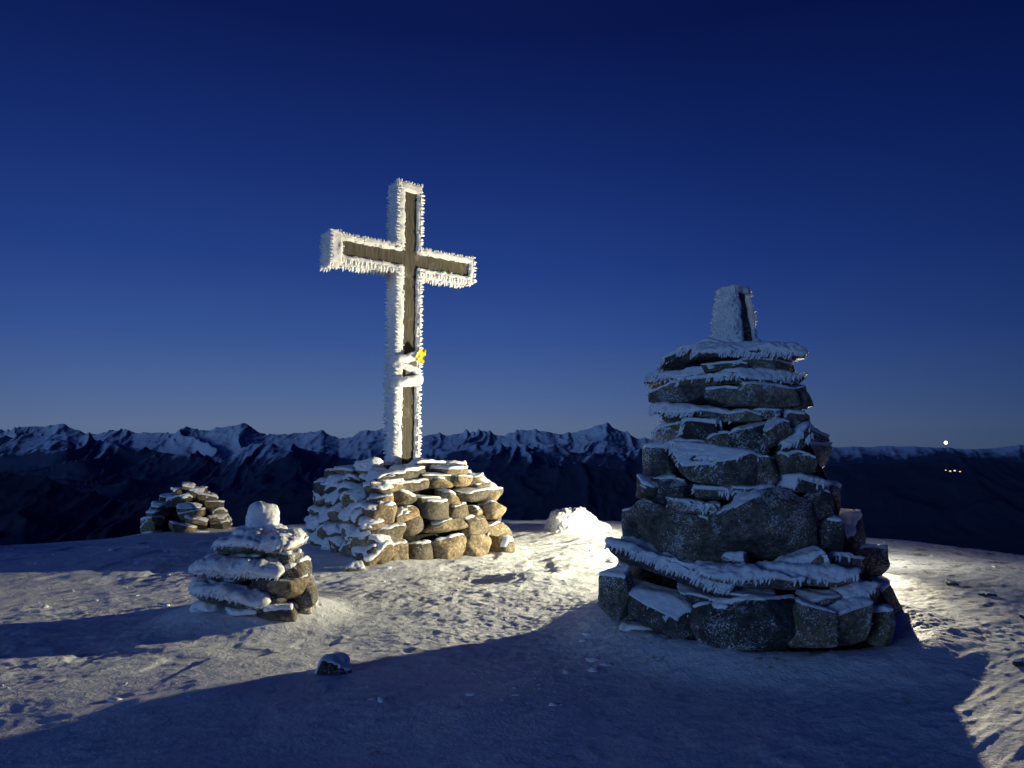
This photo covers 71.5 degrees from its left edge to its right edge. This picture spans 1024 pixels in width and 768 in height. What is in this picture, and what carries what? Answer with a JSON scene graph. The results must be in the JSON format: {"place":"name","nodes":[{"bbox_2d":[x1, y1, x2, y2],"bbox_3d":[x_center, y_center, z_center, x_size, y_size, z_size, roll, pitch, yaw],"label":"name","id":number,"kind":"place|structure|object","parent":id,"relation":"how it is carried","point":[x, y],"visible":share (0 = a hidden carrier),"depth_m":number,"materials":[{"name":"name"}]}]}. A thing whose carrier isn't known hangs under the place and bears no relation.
{"place":"outdoors","nodes":[
{"label":"outdoors","id":0,"kind":"place"},
{"bbox_2d":[0,422,652,462],"bbox_3d":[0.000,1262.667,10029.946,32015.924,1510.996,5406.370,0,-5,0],"label":"mountains","id":1,"kind":"structure","parent":0,"point":[219,444],"depth_m":10753.19,"materials":[{"name":"snow"}]},
{"bbox_2d":[0,519,1023,767],"bbox_3d":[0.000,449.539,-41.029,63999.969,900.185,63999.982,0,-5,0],"label":"snow ground","id":2,"kind":"structure","parent":0,"point":[938,683],"depth_m":4.65,"materials":[{"name":"white snow"}]},
{"bbox_2d":[140,482,232,532],"bbox_3d":[-6.685,2.624,14.721,1.721,1.188,1.754,-2,-6,22],"label":"stone cairn","id":3,"kind":"object","parent":2,"relation":"on","point":[176,511],"visible":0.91,"depth_m":14.32,"materials":[{"name":"grey stone"}]},
{"bbox_2d":[188,501,317,621],"bbox_3d":[-2.313,1.693,6.535,1.127,1.208,1.177,0,-5,0],"label":"stone cairn","id":4,"kind":"object","parent":2,"relation":"on","point":[258,564],"visible":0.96,"depth_m":6.19,"materials":[{"name":"grey stone"}]},
{"bbox_2d":[314,652,351,674],"bbox_3d":[-1.212,1.934,4.794,0.240,0.238,0.181,2,-6,-24],"label":"loose rock","id":5,"kind":"object","parent":2,"relation":"on","point":[336,663],"visible":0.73,"depth_m":4.73,"materials":[{"name":"stone"}]},
{"bbox_2d":[345,561,364,571],"bbox_3d":[-1.964,2.300,8.916,0.242,0.150,0.230,1,-5,-6],"label":"loose rock","id":6,"kind":"object","parent":2,"relation":"on","point":[354,566],"visible":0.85,"depth_m":8.84,"materials":[{"name":"stone"}]},
{"bbox_2d":[302,457,514,565],"bbox_3d":[-1.609,1.939,10.755,2.558,1.693,2.510,4,-7,-37],"label":"cross base cairn","id":7,"kind":"object","parent":2,"relation":"on","point":[371,511],"visible":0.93,"depth_m":9.95,"materials":[{"name":"stone"}]},
{"bbox_2d":[319,177,476,464],"bbox_3d":[-1.691,-0.761,10.960,2.570,4.827,0.594,4,-7,-37],"label":"summit cross","id":8,"kind":"object","parent":7,"relation":"on","point":[404,261],"visible":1,"depth_m":10.87,"materials":[{"name":"brown wood"}]},
{"bbox_2d":[0,539,1016,710],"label":"crust lumps","id":9,"kind":"object","parent":2,"relation":"on","point":[384,699],"visible":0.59,"depth_m":4.94,"materials":[{"name":"white snow"}]},
{"bbox_2d":[544,507,610,532],"bbox_3d":[1.127,2.503,12.792,1.181,0.622,0.912,4,-6,-35],"label":"snowy boulder","id":10,"kind":"object","parent":2,"relation":"on","point":[574,519],"visible":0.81,"depth_m":12.37,"materials":[{"name":"snow"}]},
{"bbox_2d":[597,337,901,651],"bbox_3d":[1.948,0.957,6.141,2.388,2.610,2.582,-3,-6,31],"label":"stone cairn","id":11,"kind":"object","parent":2,"relation":"on","point":[742,529],"visible":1,"depth_m":5.36,"materials":[{"name":"grey stone"}]},
{"bbox_2d":[708,284,761,341],"bbox_3d":[1.871,-0.535,6.033,0.434,0.583,0.385,3,-6,-29],"label":"marker post","id":12,"kind":"object","parent":11,"relation":"on","point":[734,318],"visible":0.84,"depth_m":5.93,"materials":[{"name":"stone"}]},
{"bbox_2d":[945,579,958,585],"bbox_3d":[4.767,2.164,7.711,0.125,0.097,0.089,0,-5,1],"label":"loose rock","id":13,"kind":"object","parent":2,"relation":"on","point":[949,582],"visible":0.8,"depth_m":7.68,"materials":[{"name":"stone"}]},
{"bbox_2d":[978,591,996,596],"bbox_3d":[4.735,2.105,7.094,0.150,0.084,0.113,0,-5,-1],"label":"loose rock","id":14,"kind":"object","parent":2,"relation":"on","point":[985,593],"visible":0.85,"depth_m":7.05,"materials":[{"name":"stone"}]},
{"bbox_2d":[1012,658,1023,666],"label":"loose rock","id":15,"kind":"object","parent":2,"relation":"on","point":[1018,662],"visible":0.85,"depth_m":4.83,"materials":[{"name":"stone"}]},
{"bbox_2d":[1019,611,1023,618],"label":"loose rock","id":16,"kind":"object","parent":2,"relation":"on","point":[1021,614],"visible":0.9,"depth_m":6.23,"materials":[{"name":"stone"}]},
{"bbox_2d":[0,456,1023,554],"bbox_3d":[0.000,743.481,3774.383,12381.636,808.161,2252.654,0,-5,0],"label":"ridge","id":17,"kind":"structure","parent":0,"point":[976,503],"depth_m":3920.62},
{"bbox_2d":[0,432,1023,502],"bbox_3d":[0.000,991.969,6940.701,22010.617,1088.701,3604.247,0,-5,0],"label":"mountains","id":18,"kind":"structure","parent":0,"point":[89,463],"depth_m":7265.67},
{"bbox_2d":[0,0,1023,448],"label":"sky","id":19,"kind":"structure","parent":0,"point":[173,173],"materials":[{"name":"blue"}]}
]}

